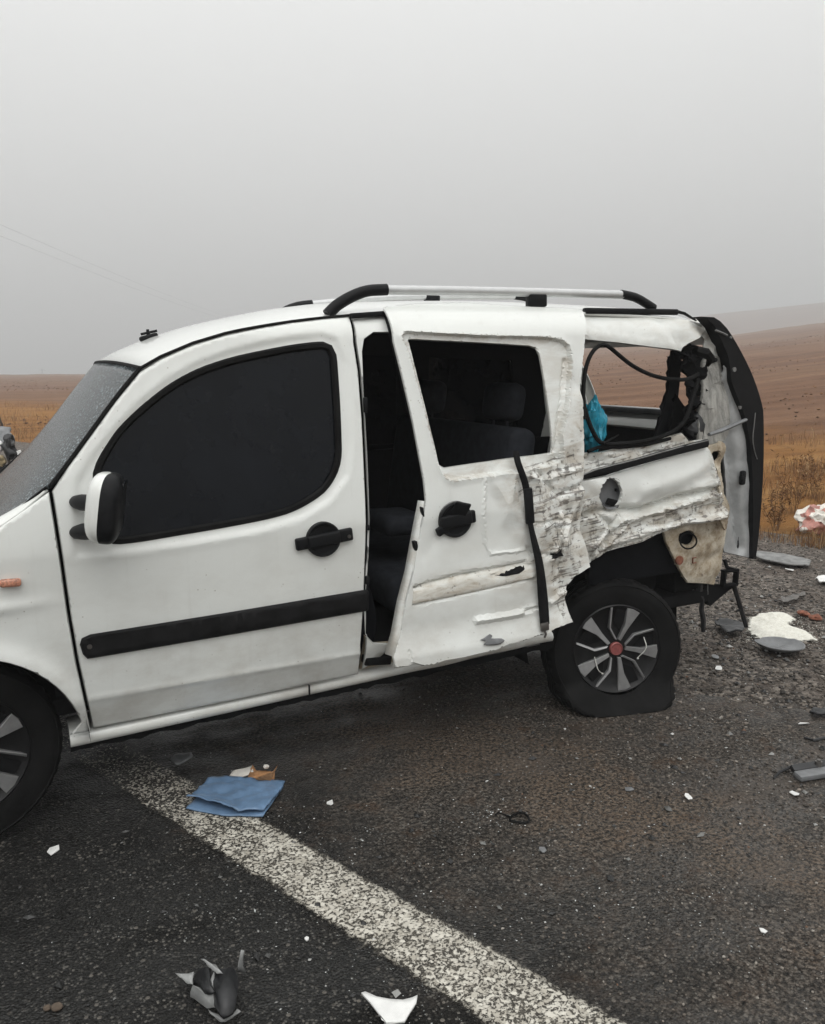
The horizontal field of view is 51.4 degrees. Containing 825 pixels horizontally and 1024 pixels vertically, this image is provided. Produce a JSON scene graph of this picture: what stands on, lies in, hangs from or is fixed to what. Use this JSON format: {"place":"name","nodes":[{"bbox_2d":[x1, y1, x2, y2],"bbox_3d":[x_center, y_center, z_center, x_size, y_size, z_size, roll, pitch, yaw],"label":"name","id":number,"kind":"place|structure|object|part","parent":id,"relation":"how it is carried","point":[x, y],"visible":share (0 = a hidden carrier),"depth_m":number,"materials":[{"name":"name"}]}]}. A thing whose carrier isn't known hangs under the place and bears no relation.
{"place":"outdoors","nodes":[
{"label":"outdoors","id":0,"kind":"place"},
{"bbox_2d":[0,643,824,1023],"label":"road","id":1,"kind":"structure","parent":0,"point":[96,961],"depth_m":2.66,"materials":[{"name":"grey asphalt"}]},
{"bbox_2d":[43,1004,50,1010],"bbox_3d":[-0.888,1.204,2.081,0.019,0.012,0.019,-6,11,-25],"label":"stone","id":2,"kind":"object","parent":1,"relation":"on","point":[47,1007],"visible":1,"depth_m":2.08,"materials":[{"name":"beige stone"}]},
{"bbox_2d":[47,845,58,854],"bbox_3d":[-1.155,1.087,2.752,0.037,0.009,0.050,-6,11,-25],"label":"broken shard","id":3,"kind":"object","parent":1,"relation":"on","point":[52,850],"visible":1,"depth_m":2.75,"materials":[{"name":"white plastic"}]},
{"bbox_2d":[51,1002,62,1011],"bbox_3d":[-0.864,1.203,2.083,0.028,0.016,0.027,-6,11,-25],"label":"stone","id":4,"kind":"object","parent":1,"relation":"on","point":[56,1006],"visible":1,"depth_m":2.08,"materials":[{"name":"beige stone"}]},
{"bbox_2d":[171,752,192,764],"bbox_3d":[-0.903,0.967,3.358,0.084,0.014,0.083,-6,11,-25],"label":"plastic fragment","id":5,"kind":"object","parent":1,"relation":"on","point":[179,759],"visible":1,"depth_m":3.36,"materials":[{"name":"grey plastic"}]},
{"bbox_2d":[175,949,245,1021],"bbox_3d":[-0.483,1.141,2.117,0.230,0.096,0.126,9,14,43],"label":"lamp housing","id":6,"kind":"object","parent":1,"relation":"on","point":[217,990],"visible":1,"depth_m":2.08,"materials":[{"name":"plastic"}]},
{"bbox_2d":[186,775,284,816],"bbox_3d":[-0.632,1.005,3.053,0.300,0.039,0.241,1,10,12],"label":"folded blue sheet","id":7,"kind":"object","parent":1,"relation":"on","point":[229,796],"visible":1,"depth_m":3.03,"materials":[{"name":"blue fabric"}]},
{"bbox_2d":[230,764,277,780],"bbox_3d":[-0.571,0.950,3.189,0.214,0.091,0.101,3,11,23],"label":"torn cardboard","id":8,"kind":"object","parent":1,"relation":"on","point":[251,771],"visible":0.99,"depth_m":3.20,"materials":[{"name":"brown cardboard"}]},
{"bbox_2d":[60,714,626,1023],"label":"edge line","id":9,"kind":"object","parent":1,"relation":"on","point":[490,984],"visible":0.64,"depth_m":2.37,"materials":[{"name":"paint"}]},
{"bbox_2d":[0,284,763,834],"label":"van","id":10,"kind":"object","parent":1,"relation":"on","point":[262,510],"visible":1,"depth_m":3.19,"materials":[{"name":"white paint"}]},
{"bbox_3d":[-0.604,0.030,2.884,1.134,1.371,0.422,-6,11,-28],"label":"front door","id":11,"kind":"part","parent":10,"relation":"part of","materials":[{"name":"white paint"}]},
{"bbox_3d":[0.311,-0.153,3.406,1.064,1.353,0.389,-6,11,-25],"label":"sliding door","id":12,"kind":"part","parent":10,"relation":"part of","materials":[{"name":"white paint"}]},
{"bbox_2d":[513,451,549,637],"bbox_3d":[0.465,0.132,3.366,0.154,0.740,0.053,4,11,24],"label":"seal","id":13,"kind":"object","parent":10,"relation":"hanging from","point":[543,605],"visible":1,"depth_m":3.36,"materials":[{"name":"black plastic"}]},
{"bbox_2d":[583,394,607,451],"bbox_3d":[0.796,-0.380,3.759,0.128,0.272,0.117,3,11,23],"label":"turquoise bag","id":14,"kind":"object","parent":10,"relation":"hanging from","point":[598,417],"visible":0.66,"depth_m":3.72,"materials":[{"name":"teal plastic"}]},
{"bbox_2d":[361,991,417,1023],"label":"bumper shard","id":15,"kind":"object","parent":1,"relation":"on","point":[393,1011],"visible":1,"depth_m":2.03,"materials":[{"name":"white plastic"}]},
{"bbox_2d":[16,549,824,1023],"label":"plastic crumbs","id":16,"kind":"object","parent":1,"relation":"on","point":[256,955],"visible":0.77,"depth_m":3.02,"materials":[{"name":"plastic"}]},
{"bbox_2d":[40,589,824,1023],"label":"glass crumbs","id":17,"kind":"object","parent":1,"relation":"on","point":[552,829],"visible":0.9,"depth_m":2.74,"materials":[{"name":"glass"}]},
{"bbox_2d":[495,811,529,823],"bbox_3d":[0.339,1.035,2.893,0.118,0.019,0.070,-2,10,-4],"label":"rubber ring","id":18,"kind":"object","parent":1,"relation":"on","point":[519,822],"visible":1,"depth_m":2.91,"materials":[{"name":"black rubber"}]},
{"bbox_2d":[539,847,546,852],"bbox_3d":[0.413,1.068,2.710,0.023,0.007,0.028,-6,11,-25],"label":"broken shard","id":19,"kind":"object","parent":1,"relation":"on","point":[542,849],"visible":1,"depth_m":2.71,"materials":[{"name":"grey plastic"}]},
{"bbox_2d":[399,525,824,1023],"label":"gravel stones","id":20,"kind":"object","parent":1,"relation":"on","point":[782,679],"visible":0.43,"depth_m":3.32,"materials":[{"name":"grey gravel"}]},
{"bbox_2d":[625,787,633,790],"bbox_3d":[0.780,0.996,3.077,0.032,0.007,0.027,1,10,10],"label":"broken shard","id":21,"kind":"object","parent":1,"relation":"on","point":[629,789],"visible":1,"depth_m":3.08,"materials":[{"name":"grey plastic"}]},
{"bbox_2d":[685,793,691,799],"bbox_3d":[0.971,1.003,3.021,0.024,0.007,0.040,-3,10,-12],"label":"broken shard","id":22,"kind":"object","parent":1,"relation":"on","point":[688,796],"visible":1,"depth_m":3.02,"materials":[{"name":"white plastic"}]},
{"bbox_2d":[759,928,767,933],"bbox_3d":[0.948,1.130,2.311,0.020,0.007,0.023,1,10,11],"label":"broken shard","id":23,"kind":"object","parent":1,"relation":"on","point":[762,930],"visible":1,"depth_m":2.31,"materials":[{"name":"white plastic"}]},
{"bbox_2d":[789,791,798,795],"bbox_3d":[1.351,0.994,3.028,0.033,0.009,0.039,-6,11,-25],"label":"broken shard","id":24,"kind":"object","parent":1,"relation":"on","point":[794,793],"visible":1,"depth_m":3.02,"materials":[{"name":"white plastic"}]},
{"bbox_2d":[773,759,824,781],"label":"trim bar","id":25,"kind":"object","parent":1,"relation":"on","point":[808,771],"depth_m":3.15,"materials":[{"name":"grey plastic"}]},
{"bbox_2d":[804,736,824,741],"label":"wire piece","id":26,"kind":"object","parent":1,"relation":"on","point":[816,739],"visible":1,"depth_m":3.43,"materials":[{"name":"plastic"}]},
{"bbox_2d":[809,707,824,715],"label":"rubber scrap","id":27,"kind":"object","parent":1,"relation":"on","point":[817,711],"visible":1,"depth_m":3.67,"materials":[{"name":"rubber"}]},
{"bbox_2d":[0,302,824,537],"bbox_3d":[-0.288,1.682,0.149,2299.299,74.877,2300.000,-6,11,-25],"label":"field","id":28,"kind":"structure","parent":0,"point":[776,325],"depth_m":36.26,"materials":[{"name":"brown plant"}]},
{"bbox_2d":[0,400,824,548],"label":"verge grass","id":29,"kind":"structure","parent":28,"relation":"on","point":[814,541],"depth_m":10.77,"materials":[{"name":"brown plant"}]},
{"bbox_2d":[1,335,824,440],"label":"field clods","id":30,"kind":"object","parent":28,"relation":"on","point":[789,408],"visible":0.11,"depth_m":37.63,"materials":[{"name":"brown soil"}]},
{"bbox_2d":[761,481,794,530],"bbox_3d":[3.286,-0.053,7.779,0.330,0.438,0.525,3,11,23],"label":"dry shrub","id":31,"kind":"object","parent":28,"relation":"on","point":[773,509],"visible":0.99,"depth_m":7.74,"materials":[{"name":"brown plant"}]},
{"bbox_2d":[770,449,813,512],"bbox_3d":[3.786,-0.295,8.447,0.428,0.641,0.415,-6,11,-25],"label":"dry shrub","id":32,"kind":"object","parent":28,"relation":"on","point":[796,491],"visible":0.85,"depth_m":8.46,"materials":[{"name":"brown plant"}]},
{"bbox_2d":[791,449,824,497],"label":"dry shrub","id":33,"kind":"object","parent":28,"relation":"on","point":[815,481],"visible":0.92,"depth_m":9.26,"materials":[{"name":"brown plant"}]},
{"bbox_2d":[0,441,824,710],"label":"gravel shoulder","id":34,"kind":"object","parent":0,"point":[710,639],"visible":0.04,"depth_m":4.79},
{"bbox_2d":[0,426,20,469],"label":"wreckage","id":35,"kind":"object","parent":34,"relation":"on","point":[7,444],"visible":0.77,"depth_m":11.91,"materials":[{"name":"grey plastic"}]},
{"bbox_2d":[715,618,744,633],"bbox_3d":[1.798,0.642,4.817,0.153,0.036,0.230,-1,10,-2],"label":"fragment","id":36,"kind":"object","parent":34,"relation":"on","point":[728,625],"visible":0.97,"depth_m":4.81,"materials":[{"name":"plastic"}]},
{"bbox_2d":[726,617,824,652],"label":"powder crumbs","id":37,"kind":"object","parent":34,"relation":"on","point":[793,624],"visible":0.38,"depth_m":4.77,"materials":[{"name":"white"}]},
{"bbox_2d":[754,637,805,652],"bbox_3d":[1.935,0.699,4.491,0.252,0.047,0.268,-6,11,-25],"label":"broken dish","id":38,"kind":"object","parent":34,"relation":"on","point":[781,644],"visible":1,"depth_m":4.53,"materials":[{"name":"grey plastic"}]},
{"bbox_2d":[748,612,816,640],"bbox_3d":[2.055,0.640,4.870,0.388,0.032,0.607,0,10,6],"label":"white powder heap","id":39,"kind":"object","parent":34,"relation":"on","point":[772,624],"visible":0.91,"depth_m":4.79,"materials":[{"name":"plastic"}]},
{"bbox_2d":[756,551,810,565],"bbox_3d":[2.752,0.345,6.390,0.255,0.030,0.471,-6,11,-25],"label":"metal slab","id":40,"kind":"object","parent":34,"relation":"on","point":[785,559],"depth_m":6.35,"materials":[{"name":"grey metal"}]},
{"bbox_2d":[778,591,805,602],"bbox_3d":[2.406,0.538,5.401,0.331,0.028,0.062,-9,13,-37],"label":"metal strip","id":41,"kind":"object","parent":34,"relation":"on","point":[792,597],"visible":1,"depth_m":5.38,"materials":[{"name":"metal"}]},
{"bbox_2d":[797,610,809,616],"bbox_3d":[2.330,0.602,5.098,0.071,0.038,0.075,-9,13,-39],"label":"clod","id":42,"kind":"object","parent":34,"relation":"on","point":[803,613],"visible":0.95,"depth_m":5.08,"materials":[{"name":"soil"}]},
{"bbox_2d":[794,503,824,534],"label":"plastic bag","id":43,"kind":"object","parent":34,"relation":"on","point":[809,516],"visible":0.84,"depth_m":7.52,"materials":[{"name":"white plastic"}]},
{"bbox_2d":[808,614,821,620],"bbox_3d":[2.362,0.616,5.021,0.076,0.040,0.064,5,12,32],"label":"clod","id":44,"kind":"object","parent":34,"relation":"on","point":[818,617],"visible":1,"depth_m":5.00,"materials":[{"name":"soil"}]},
{"bbox_2d":[815,575,824,582],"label":"white scrap","id":45,"kind":"object","parent":34,"relation":"on","point":[820,578],"visible":1,"depth_m":5.80,"materials":[{"name":"plastic"}]},
{"bbox_2d":[0,0,824,374],"label":"sky","id":46,"kind":"structure","parent":0,"point":[225,158],"materials":[{"name":"grey"}]}
]}

